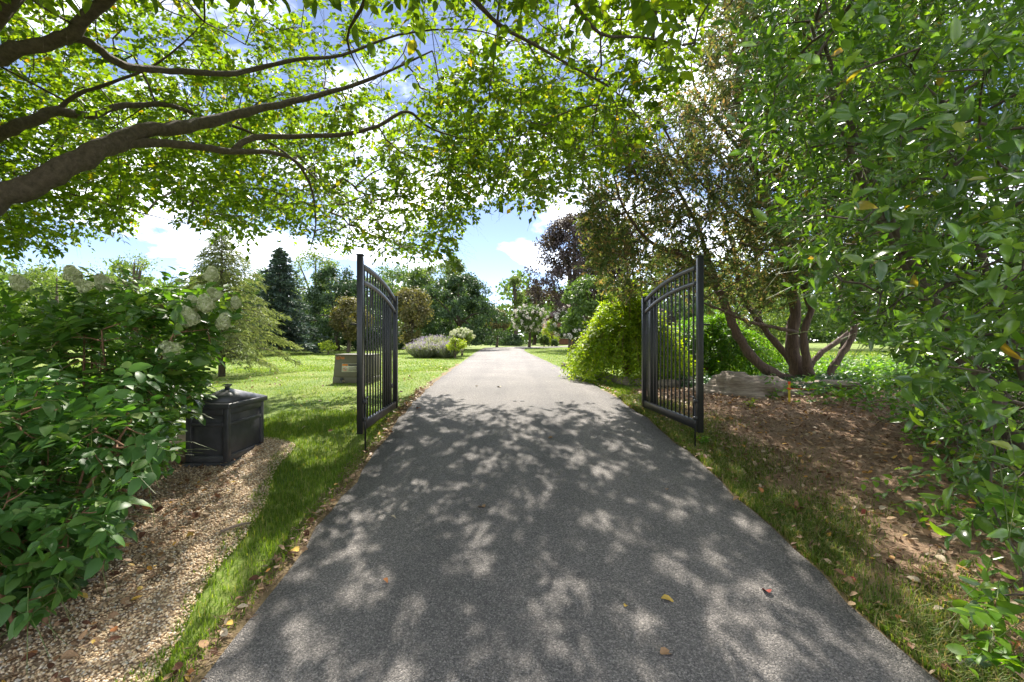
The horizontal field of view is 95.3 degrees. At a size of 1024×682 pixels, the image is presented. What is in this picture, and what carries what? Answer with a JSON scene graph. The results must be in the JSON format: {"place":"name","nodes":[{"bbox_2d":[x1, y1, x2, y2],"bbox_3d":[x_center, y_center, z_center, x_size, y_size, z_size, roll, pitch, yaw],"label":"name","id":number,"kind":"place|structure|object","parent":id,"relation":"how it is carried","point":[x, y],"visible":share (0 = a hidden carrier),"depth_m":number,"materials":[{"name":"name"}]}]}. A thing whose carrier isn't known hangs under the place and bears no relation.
{"place":"outdoors","nodes":[
{"label":"outdoors","id":0,"kind":"place"},
{"bbox_2d":[19,365,451,435],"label":"lawn grass","id":1,"kind":"structure","parent":0,"point":[412,375],"depth_m":9.11,"materials":[{"name":"green plant"}]},
{"bbox_2d":[34,349,479,372],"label":"lawn grass","id":2,"kind":"structure","parent":0,"point":[352,352],"depth_m":17.93,"materials":[{"name":"green plant"}]},
{"bbox_2d":[3,341,1008,681],"bbox_3d":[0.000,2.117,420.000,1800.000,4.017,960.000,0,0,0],"label":"lawn","id":3,"kind":"structure","parent":0,"point":[325,437],"depth_m":6.75,"materials":[{"name":"plant"}]},
{"bbox_2d":[0,315,44,347],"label":"bush","id":4,"kind":"object","parent":3,"relation":"on","point":[16,335],"visible":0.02,"depth_m":38.15,"materials":[{"name":"green plant"}]},
{"bbox_2d":[0,259,75,340],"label":"thin tree","id":5,"kind":"object","parent":3,"relation":"on","point":[19,291],"visible":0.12,"depth_m":41.51,"materials":[{"name":"green plant"}]},
{"bbox_2d":[0,261,97,334],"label":"thin tree","id":6,"kind":"object","parent":3,"relation":"on","point":[36,273],"visible":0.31,"depth_m":39.34,"materials":[{"name":"green plant"}]},
{"bbox_2d":[40,320,131,347],"bbox_3d":[-35.635,-0.734,40.329,7.272,3.112,8.781,0,0,-25],"label":"bush","id":7,"kind":"object","parent":3,"relation":"on","point":[110,338],"visible":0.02,"depth_m":38.73,"materials":[{"name":"green plant"}]},
{"bbox_2d":[0,265,249,475],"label":"hydrangea shrub","id":8,"kind":"object","parent":3,"relation":"on","point":[72,328],"visible":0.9,"depth_m":3.91,"materials":[{"name":"green plant"}]},
{"bbox_2d":[87,249,167,346],"bbox_3d":[-27.491,-2.963,33.922,4.641,7.574,5.776,0,0,0],"label":"thin tree","id":9,"kind":"object","parent":3,"relation":"on","point":[140,264],"visible":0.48,"depth_m":33.89,"materials":[{"name":"green plant"}]},
{"bbox_2d":[0,435,295,681],"bbox_3d":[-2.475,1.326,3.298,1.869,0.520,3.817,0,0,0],"label":"pea gravel","id":10,"kind":"structure","parent":3,"relation":"on","point":[133,654],"depth_m":2.65,"materials":[{"name":"beige gravel"}]},
{"bbox_2d":[20,652,35,661],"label":"fallen leaf","id":11,"kind":"object","parent":10,"relation":"on","point":[31,654],"visible":0.95,"depth_m":2.12,"materials":[{"name":"brown plant"}]},
{"bbox_2d":[60,677,70,681],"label":"fallen leaf","id":12,"kind":"object","parent":10,"relation":"on","point":[66,679],"visible":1,"depth_m":2.00,"materials":[{"name":"plant"}]},
{"bbox_2d":[60,650,77,658],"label":"fallen leaf","id":13,"kind":"object","parent":10,"relation":"on","point":[68,654],"visible":1,"depth_m":2.13,"materials":[{"name":"beige plant"}]},
{"bbox_2d":[78,629,87,639],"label":"fallen leaf","id":14,"kind":"object","parent":10,"relation":"on","point":[82,635],"visible":1,"depth_m":2.23,"materials":[{"name":"brown plant"}]},
{"bbox_2d":[0,356,215,661],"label":"dogwood shrub","id":15,"kind":"object","parent":10,"relation":"on","point":[44,557],"visible":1,"depth_m":2.32,"materials":[{"name":"green plant"}]},
{"bbox_2d":[0,350,220,519],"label":"euonymus shrub","id":16,"kind":"object","parent":10,"relation":"on","point":[147,394],"visible":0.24,"depth_m":3.31,"materials":[{"name":"green plant"}]},
{"bbox_2d":[108,611,119,618],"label":"fallen leaf","id":17,"kind":"object","parent":10,"relation":"on","point":[112,614],"visible":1,"depth_m":2.40,"materials":[{"name":"brown plant"}]},
{"bbox_2d":[108,635,120,641],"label":"fallen leaf","id":18,"kind":"object","parent":10,"relation":"on","point":[112,638],"visible":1,"depth_m":2.22,"materials":[{"name":"plant"}]},
{"bbox_2d":[120,597,129,604],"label":"fallen leaf","id":19,"kind":"object","parent":10,"relation":"on","point":[123,600],"visible":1,"depth_m":2.50,"materials":[{"name":"brown plant"}]},
{"bbox_2d":[142,449,185,471],"bbox_3d":[-3.545,1.163,4.285,1.051,0.245,0.140,0,0,-40],"label":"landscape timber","id":20,"kind":"object","parent":10,"relation":"on","point":[183,457],"depth_m":4.49,"materials":[{"name":"wood"}]},
{"bbox_2d":[181,384,267,467],"bbox_3d":[-2.880,0.817,4.720,0.456,0.769,0.696,0,0,0],"label":"storage box","id":21,"kind":"object","parent":10,"relation":"on","point":[231,430],"visible":0.85,"depth_m":4.42,"materials":[{"name":"black plastic"}]},
{"bbox_2d":[220,522,249,532],"bbox_3d":[-1.925,1.297,3.254,0.188,0.042,0.030,0,0,-39],"label":"dead stick","id":22,"kind":"object","parent":10,"relation":"on","point":[232,527],"visible":1,"depth_m":3.24,"materials":[{"name":"wood"}]},
{"bbox_2d":[142,230,303,376],"bbox_3d":[-7.840,-0.954,12.133,4.117,3.966,3.949,0,0,0],"label":"soft conifer","id":23,"kind":"object","parent":3,"relation":"on","point":[234,344],"visible":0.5,"depth_m":12.16,"materials":[{"name":"green plant"}]},
{"bbox_2d":[114,408,401,681],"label":"verge grass","id":24,"kind":"structure","parent":3,"relation":"on","point":[282,434],"depth_m":3.62,"materials":[{"name":"green plant"}]},
{"bbox_2d":[234,266,298,324],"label":"maple tree","id":25,"kind":"object","parent":3,"relation":"on","point":[253,278],"visible":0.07,"depth_m":43.77,"materials":[{"name":"green plant"}]},
{"bbox_2d":[244,246,328,353],"bbox_3d":[-13.196,-2.323,27.143,4.816,6.392,5.415,0,0,0],"label":"spruce tree","id":26,"kind":"object","parent":3,"relation":"on","point":[280,292],"visible":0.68,"depth_m":26.66,"materials":[{"name":"green plant"}]},
{"bbox_2d":[276,322,339,350],"bbox_3d":[-15.892,-0.336,35.029,5.432,2.422,4.313,0,0,35],"label":"bush","id":27,"kind":"object","parent":3,"relation":"on","point":[311,338],"visible":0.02,"depth_m":34.31,"materials":[{"name":"green plant"}]},
{"bbox_2d":[291,247,339,348],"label":"birch tree","id":28,"kind":"object","parent":3,"relation":"on","point":[315,256],"visible":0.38,"depth_m":37.31,"materials":[{"name":"green plant"}]},
{"bbox_2d":[175,364,458,681],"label":"verge soil","id":29,"kind":"structure","parent":3,"relation":"on","point":[239,626],"depth_m":2.58,"materials":[{"name":"brown soil"}]},
{"bbox_2d":[174,661,182,668],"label":"fallen leaf","id":30,"kind":"object","parent":29,"relation":"on","point":[178,665],"visible":1,"depth_m":2.06,"materials":[{"name":"brown plant"}]},
{"bbox_2d":[318,340,337,354],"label":"small round shrub","id":31,"kind":"object","parent":3,"relation":"on","point":[327,343],"visible":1,"depth_m":26.87,"materials":[{"name":"green plant"}]},
{"bbox_2d":[295,264,381,350],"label":"evergreen tree","id":32,"kind":"object","parent":3,"relation":"on","point":[344,286],"visible":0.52,"depth_m":32.03,"materials":[{"name":"green plant"}]},
{"bbox_2d":[327,296,374,351],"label":"dogwood tree","id":33,"kind":"object","parent":3,"relation":"on","point":[342,312],"visible":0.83,"depth_m":28.64,"materials":[{"name":"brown plant"}]},
{"bbox_2d":[333,354,379,382],"bbox_3d":[-3.260,0.585,9.839,0.820,0.620,0.681,0,0,0],"label":"utility cabinet","id":34,"kind":"object","parent":3,"relation":"on","point":[345,367],"visible":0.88,"depth_m":9.57,"materials":[{"name":"grey metal"}]},
{"bbox_2d":[332,324,381,350],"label":"bush","id":35,"kind":"object","parent":3,"relation":"on","point":[353,343],"visible":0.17,"depth_m":32.73,"materials":[{"name":"green plant"}]},
{"bbox_2d":[337,276,409,327],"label":"maple tree","id":36,"kind":"object","parent":3,"relation":"on","point":[389,284],"visible":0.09,"depth_m":40.88,"materials":[{"name":"green plant"}]},
{"bbox_2d":[0,0,751,289],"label":"shade tree","id":37,"kind":"object","parent":3,"relation":"on","point":[69,170],"visible":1,"depth_m":6.20,"materials":[{"name":"green plant"}]},
{"bbox_2d":[388,295,390,403],"bbox_3d":[-1.760,0.186,6.600,0.114,1.673,0.114,0,0,0],"label":"gate post","id":38,"kind":"object","parent":3,"relation":"on","point":[388,352],"visible":0.09,"depth_m":6.55,"materials":[{"name":"black metal"}]},
{"bbox_2d":[350,254,397,452],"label":"gate","id":39,"kind":"structure","parent":38,"relation":"attached to","point":[364,421],"depth_m":5.26,"materials":[{"name":"metal"}]},
{"bbox_2d":[368,261,419,329],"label":"maple tree","id":40,"kind":"object","parent":3,"relation":"on","point":[391,274],"visible":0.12,"depth_m":46.91,"materials":[{"name":"green plant"}]},
{"bbox_2d":[398,324,426,348],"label":"bush","id":41,"kind":"object","parent":3,"relation":"on","point":[400,345],"visible":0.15,"depth_m":34.06,"materials":[{"name":"green plant"}]},
{"bbox_2d":[393,286,434,344],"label":"dogwood tree","id":42,"kind":"object","parent":3,"relation":"on","point":[411,316],"visible":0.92,"depth_m":28.49,"materials":[{"name":"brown plant"}]},
{"bbox_2d":[402,340,437,357],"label":"sage plant","id":43,"kind":"object","parent":3,"relation":"on","point":[417,349],"visible":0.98,"depth_m":20.60,"materials":[{"name":"purple plant"}]},
{"bbox_2d":[399,265,441,328],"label":"maple tree","id":44,"kind":"object","parent":3,"relation":"on","point":[421,281],"visible":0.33,"depth_m":42.95,"materials":[{"name":"green plant"}]},
{"bbox_2d":[413,334,452,356],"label":"sage plant","id":45,"kind":"object","parent":3,"relation":"on","point":[429,339],"visible":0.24,"depth_m":21.60,"materials":[{"name":"purple plant"}]},
{"bbox_2d":[418,256,479,336],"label":"maple tree","id":46,"kind":"object","parent":3,"relation":"on","point":[459,267],"visible":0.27,"depth_m":41.46,"materials":[{"name":"dark green leaf"},{"name":"dark bark"}]},
{"bbox_2d":[434,340,464,357],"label":"sage plant","id":47,"kind":"object","parent":3,"relation":"on","point":[442,350],"visible":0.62,"depth_m":20.63,"materials":[{"name":"purple plant"}]},
{"bbox_2d":[445,335,466,357],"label":"small round shrub","id":48,"kind":"object","parent":3,"relation":"on","point":[458,344],"visible":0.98,"depth_m":20.24,"materials":[{"name":"green plant"}]},
{"bbox_2d":[409,270,512,345],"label":"holly tree","id":49,"kind":"object","parent":3,"relation":"on","point":[456,301],"visible":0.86,"depth_m":31.10,"materials":[{"name":"green plant"}]},
{"bbox_2d":[449,326,475,354],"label":"hydrangea","id":50,"kind":"object","parent":3,"relation":"on","point":[464,333],"visible":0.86,"depth_m":22.71,"materials":[{"name":"white plant"}]},
{"bbox_2d":[484,307,509,346],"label":"dogwood tree","id":51,"kind":"object","parent":3,"relation":"on","point":[505,326],"visible":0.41,"depth_m":37.62,"materials":[{"name":"green plant"}]},
{"bbox_2d":[492,332,527,345],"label":"hedge bush","id":52,"kind":"object","parent":3,"relation":"on","point":[517,340],"visible":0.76,"depth_m":43.17,"materials":[{"name":"green plant"}]},
{"bbox_2d":[0,252,1020,346],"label":"distant wood","id":53,"kind":"object","parent":3,"relation":"on","point":[4,276],"visible":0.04,"depth_m":57.27,"materials":[{"name":"green plant"}]},
{"bbox_2d":[500,275,528,334],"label":"locust tree","id":54,"kind":"object","parent":3,"relation":"on","point":[517,300],"visible":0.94,"depth_m":45.71,"materials":[{"name":"green plant"}]},
{"bbox_2d":[511,304,549,346],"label":"crape myrtle tree","id":55,"kind":"object","parent":3,"relation":"on","point":[530,319],"visible":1,"depth_m":35.42,"materials":[{"name":"grey plant"}]},
{"bbox_2d":[519,284,548,344],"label":"deciduous tree","id":56,"kind":"object","parent":3,"relation":"on","point":[526,303],"visible":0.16,"depth_m":49.83,"materials":[{"name":"green plant"}]},
{"bbox_2d":[537,334,549,346],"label":"round bush","id":57,"kind":"object","parent":3,"relation":"on","point":[544,339],"visible":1,"depth_m":37.78,"materials":[{"name":"green plant"}]},
{"bbox_2d":[541,319,560,345],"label":"yellow bush","id":58,"kind":"object","parent":3,"relation":"on","point":[551,336],"visible":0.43,"depth_m":39.92,"materials":[{"name":"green plant"}]},
{"bbox_2d":[551,338,559,345],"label":"round bush","id":59,"kind":"object","parent":3,"relation":"on","point":[554,342],"visible":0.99,"depth_m":37.77,"materials":[{"name":"green plant"}]},
{"bbox_2d":[547,306,587,349],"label":"crape myrtle tree","id":60,"kind":"object","parent":3,"relation":"on","point":[573,333],"visible":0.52,"depth_m":29.68,"materials":[{"name":"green plant"}]},
{"bbox_2d":[519,208,623,348],"bbox_3d":[4.279,-3.986,31.464,6.766,9.393,6.961,0,0,31],"label":"copper tree","id":61,"kind":"object","parent":3,"relation":"on","point":[555,236],"visible":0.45,"depth_m":30.64,"materials":[{"name":"purple plant"}]},
{"bbox_2d":[559,274,626,332],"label":"tree","id":62,"kind":"object","parent":3,"relation":"on","point":[577,293],"visible":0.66,"depth_m":19.42,"materials":[{"name":"green plant"}]},
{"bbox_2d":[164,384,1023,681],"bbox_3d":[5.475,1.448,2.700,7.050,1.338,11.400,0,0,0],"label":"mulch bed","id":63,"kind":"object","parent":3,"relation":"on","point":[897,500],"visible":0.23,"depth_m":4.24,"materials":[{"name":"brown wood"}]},
{"bbox_2d":[198,640,208,647],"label":"fallen leaf","id":64,"kind":"object","parent":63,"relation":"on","point":[202,643],"visible":1,"depth_m":2.19,"materials":[{"name":"beige plant"}]},
{"bbox_2d":[220,628,227,636],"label":"fallen leaf","id":65,"kind":"object","parent":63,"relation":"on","point":[222,634],"visible":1,"depth_m":2.25,"materials":[{"name":"grey plant"}]},
{"bbox_2d":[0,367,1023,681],"bbox_3d":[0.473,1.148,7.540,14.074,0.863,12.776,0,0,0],"label":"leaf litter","id":66,"kind":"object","parent":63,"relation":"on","point":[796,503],"visible":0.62,"depth_m":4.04,"materials":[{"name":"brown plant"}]},
{"bbox_2d":[690,371,787,398],"bbox_3d":[3.826,0.899,7.823,1.200,0.810,1.252,0,0,-41],"label":"boulder","id":67,"kind":"object","parent":63,"relation":"on","point":[735,384],"visible":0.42,"depth_m":7.42,"materials":[{"name":"grey stone"}]},
{"bbox_2d":[742,398,756,406],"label":"seedling","id":68,"kind":"object","parent":63,"relation":"on","point":[751,401],"visible":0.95,"depth_m":6.55,"materials":[{"name":"green plant"}]},
{"bbox_2d":[787,381,791,403],"bbox_3d":[4.098,0.795,6.899,0.053,0.395,0.046,0,0,0],"label":"survey stake","id":69,"kind":"object","parent":63,"relation":"on","point":[788,388],"visible":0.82,"depth_m":6.89,"materials":[{"name":"yellow paint"}]},
{"bbox_2d":[783,389,822,395],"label":"stone slab","id":70,"kind":"structure","parent":63,"relation":"on","point":[796,390],"depth_m":7.53,"materials":[{"name":"grey stone"}]},
{"bbox_2d":[805,380,861,388],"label":"stone slab","id":71,"kind":"structure","parent":63,"relation":"on","point":[844,384],"depth_m":7.94,"materials":[{"name":"grey stone"}]},
{"bbox_2d":[696,0,1023,667],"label":"laurel bush","id":72,"kind":"object","parent":63,"relation":"on","point":[958,139],"visible":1,"depth_m":2.85,"materials":[{"name":"green plant"}]},
{"bbox_2d":[946,603,1023,678],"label":"leafy branch","id":73,"kind":"object","parent":72,"relation":"attached to","point":[981,617],"visible":1,"depth_m":1.96,"materials":[{"name":"green plant"}]},
{"bbox_2d":[974,479,1023,515],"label":"leaves","id":74,"kind":"object","parent":72,"relation":"attached to","point":[993,499],"visible":0.92,"depth_m":2.19,"materials":[{"name":"green plant"}]},
{"bbox_2d":[760,370,1023,447],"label":"weeds","id":75,"kind":"object","parent":63,"relation":"on","point":[889,390],"visible":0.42,"depth_m":6.72,"materials":[{"name":"green plant"}]},
{"bbox_2d":[861,465,938,501],"bbox_3d":[3.008,1.092,3.586,0.571,0.334,0.331,0,0,0],"label":"seedling","id":76,"kind":"object","parent":63,"relation":"on","point":[921,483],"visible":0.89,"depth_m":3.62,"materials":[{"name":"green plant"}]},
{"bbox_2d":[907,576,919,581],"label":"fallen leaf","id":77,"kind":"object","parent":63,"relation":"on","point":[913,577],"visible":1,"depth_m":2.67,"materials":[{"name":"beige plant"}]},
{"bbox_2d":[888,495,959,528],"bbox_3d":[2.913,1.313,3.230,0.535,0.460,0.255,0,0,0],"label":"seedling","id":78,"kind":"object","parent":63,"relation":"on","point":[918,505],"visible":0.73,"depth_m":3.24,"materials":[{"name":"green plant"}]},
{"bbox_2d":[906,423,1023,573],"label":"shade weeds","id":79,"kind":"object","parent":63,"relation":"on","point":[985,544],"visible":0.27,"depth_m":3.62,"materials":[{"name":"green plant"}]},
{"bbox_2d":[541,306,677,344],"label":"house","id":80,"kind":"structure","parent":3,"relation":"on","point":[562,341],"depth_m":47.00,"materials":[{"name":"red brick"}]},
{"bbox_2d":[601,374,617,381],"bbox_3d":[2.097,0.812,9.898,0.398,0.229,0.254,0,0,8],"label":"edging stone","id":81,"kind":"object","parent":3,"relation":"on","point":[608,378],"visible":0.29,"depth_m":9.81,"materials":[{"name":"grey stone"}]},
{"bbox_2d":[584,211,641,296],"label":"copper tree","id":82,"kind":"object","parent":3,"relation":"on","point":[616,273],"visible":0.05,"depth_m":31.85,"materials":[{"name":"green plant"}]},
{"bbox_2d":[614,377,633,384],"bbox_3d":[2.310,0.822,9.349,0.482,0.220,0.366,0,0,0],"label":"edging stone","id":83,"kind":"object","parent":3,"relation":"on","point":[626,380],"visible":0.43,"depth_m":9.24,"materials":[{"name":"grey stone"}]},
{"bbox_2d":[553,280,704,386],"bbox_3d":[2.512,-0.081,10.195,3.275,2.498,2.949,0,0,0],"label":"weeping shrub","id":84,"kind":"object","parent":3,"relation":"on","point":[613,337],"visible":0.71,"depth_m":9.68,"materials":[{"name":"green plant"}]},
{"bbox_2d":[633,378,641,386],"bbox_3d":[2.596,0.827,9.037,0.458,0.213,0.365,0,0,-15],"label":"edging stone","id":85,"kind":"object","parent":3,"relation":"on","point":[636,380],"visible":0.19,"depth_m":9.01,"materials":[{"name":"grey stone"}]},
{"bbox_2d":[649,296,655,403],"bbox_3d":[2.010,0.184,6.680,0.114,1.668,0.114,0,0,0],"label":"gate post","id":86,"kind":"object","parent":3,"relation":"on","point":[652,352],"visible":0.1,"depth_m":6.63,"materials":[{"name":"black metal"}]},
{"bbox_2d":[525,348,785,418],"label":"lawn grass","id":87,"kind":"structure","parent":3,"relation":"on","point":[618,387],"depth_m":9.26,"materials":[{"name":"green plant"}]},
{"bbox_2d":[658,379,681,387],"bbox_3d":[3.017,0.838,8.931,0.431,0.202,0.551,0,0,44],"label":"edging stone","id":88,"kind":"object","parent":3,"relation":"on","point":[673,382],"visible":0.49,"depth_m":8.79,"materials":[{"name":"grey stone"}]},
{"bbox_2d":[631,240,734,329],"bbox_3d":[10.282,-2.829,29.856,6.571,7.186,6.807,0,0,0],"label":"tree","id":89,"kind":"object","parent":3,"relation":"on","point":[686,310],"visible":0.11,"depth_m":28.75,"materials":[{"name":"green plant"}]},
{"bbox_2d":[622,310,788,378],"bbox_3d":[4.813,0.196,11.236,4.392,1.893,3.109,0,0,0],"label":"weeping shrub","id":90,"kind":"object","parent":3,"relation":"on","point":[722,351],"visible":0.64,"depth_m":10.61,"materials":[{"name":"green plant"}]},
{"bbox_2d":[705,214,813,346],"bbox_3d":[18.574,-4.243,34.092,8.780,10.238,10.296,0,0,0],"label":"tree","id":91,"kind":"object","parent":3,"relation":"on","point":[775,333],"visible":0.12,"depth_m":32.98,"materials":[{"name":"green plant"}]},
{"bbox_2d":[571,0,957,380],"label":"tree","id":92,"kind":"object","parent":3,"relation":"on","point":[695,152],"visible":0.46,"depth_m":8.33,"materials":[{"name":"green plant"}]},
{"bbox_2d":[665,371,922,392],"bbox_3d":[5.136,0.753,8.620,4.096,0.333,2.273,0,0,0],"label":"ivy","id":93,"kind":"object","parent":3,"relation":"on","point":[707,377],"visible":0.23,"depth_m":8.52,"materials":[{"name":"green plant"}]},
{"bbox_2d":[603,389,1023,681],"bbox_3d":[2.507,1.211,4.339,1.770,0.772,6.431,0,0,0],"label":"verge grass","id":94,"kind":"structure","parent":3,"relation":"on","point":[889,625],"depth_m":2.94,"materials":[{"name":"green plant"}]},
{"bbox_2d":[696,434,710,444],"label":"seedling","id":95,"kind":"object","parent":94,"relation":"on","point":[703,437],"visible":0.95,"depth_m":4.93,"materials":[{"name":"green plant"}]},
{"bbox_2d":[843,576,852,583],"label":"fallen leaf","id":96,"kind":"object","parent":94,"relation":"on","point":[848,579],"visible":1,"depth_m":2.64,"materials":[{"name":"brown plant"}]},
{"bbox_2d":[945,634,1023,673],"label":"seedling","id":97,"kind":"object","parent":94,"relation":"on","point":[1014,663],"visible":0.96,"depth_m":1.92,"materials":[{"name":"green plant"}]},
{"bbox_2d":[777,233,902,348],"bbox_3d":[21.294,-3.349,30.198,6.585,8.420,8.118,0,0,41],"label":"tree","id":98,"kind":"object","parent":3,"relation":"on","point":[823,319],"visible":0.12,"depth_m":29.86,"materials":[{"name":"green plant"}]},
{"bbox_2d":[727,349,1005,374],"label":"field grass","id":99,"kind":"structure","parent":3,"relation":"on","point":[853,353],"depth_m":20.02,"materials":[{"name":"green plant"}]},
{"bbox_2d":[747,353,1012,392],"bbox_3d":[9.812,0.608,10.302,8.446,0.609,5.668,0,0,0],"label":"ground cover","id":100,"kind":"object","parent":3,"relation":"on","point":[859,370],"visible":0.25,"depth_m":9.64,"materials":[{"name":"green plant"}]},
{"bbox_2d":[861,220,1003,337],"bbox_3d":[28.924,-3.992,32.173,8.883,9.738,8.613,0,0,0],"label":"tree","id":101,"kind":"object","parent":3,"relation":"on","point":[915,318],"depth_m":32.52,"materials":[{"name":"green plant"}]},
{"bbox_2d":[958,249,1023,342],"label":"tree","id":102,"kind":"object","parent":3,"relation":"on","point":[991,306],"visible":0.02,"depth_m":31.20,"materials":[{"name":"green plant"}]},
{"bbox_2d":[0,0,1023,340],"label":"sky","id":103,"kind":"structure","parent":0,"point":[503,244],"materials":[{"name":"blue"}]},
{"bbox_2d":[201,346,938,681],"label":"driveway","id":104,"kind":"structure","parent":0,"point":[564,544],"depth_m":2.75,"materials":[{"name":"grey asphalt"}]},
{"bbox_2d":[660,647,670,654],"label":"fallen leaf","id":105,"kind":"object","parent":104,"relation":"on","point":[663,650],"visible":1,"depth_m":2.13,"materials":[{"name":"brown plant"}]},
{"bbox_2d":[661,594,673,601],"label":"fallen leaf","id":106,"kind":"object","parent":104,"relation":"on","point":[666,597],"visible":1,"depth_m":2.49,"materials":[{"name":"yellow plant"}]},
{"bbox_2d":[641,255,709,447],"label":"gate","id":107,"kind":"structure","parent":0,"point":[696,422],"depth_m":5.33,"materials":[{"name":"metal"}]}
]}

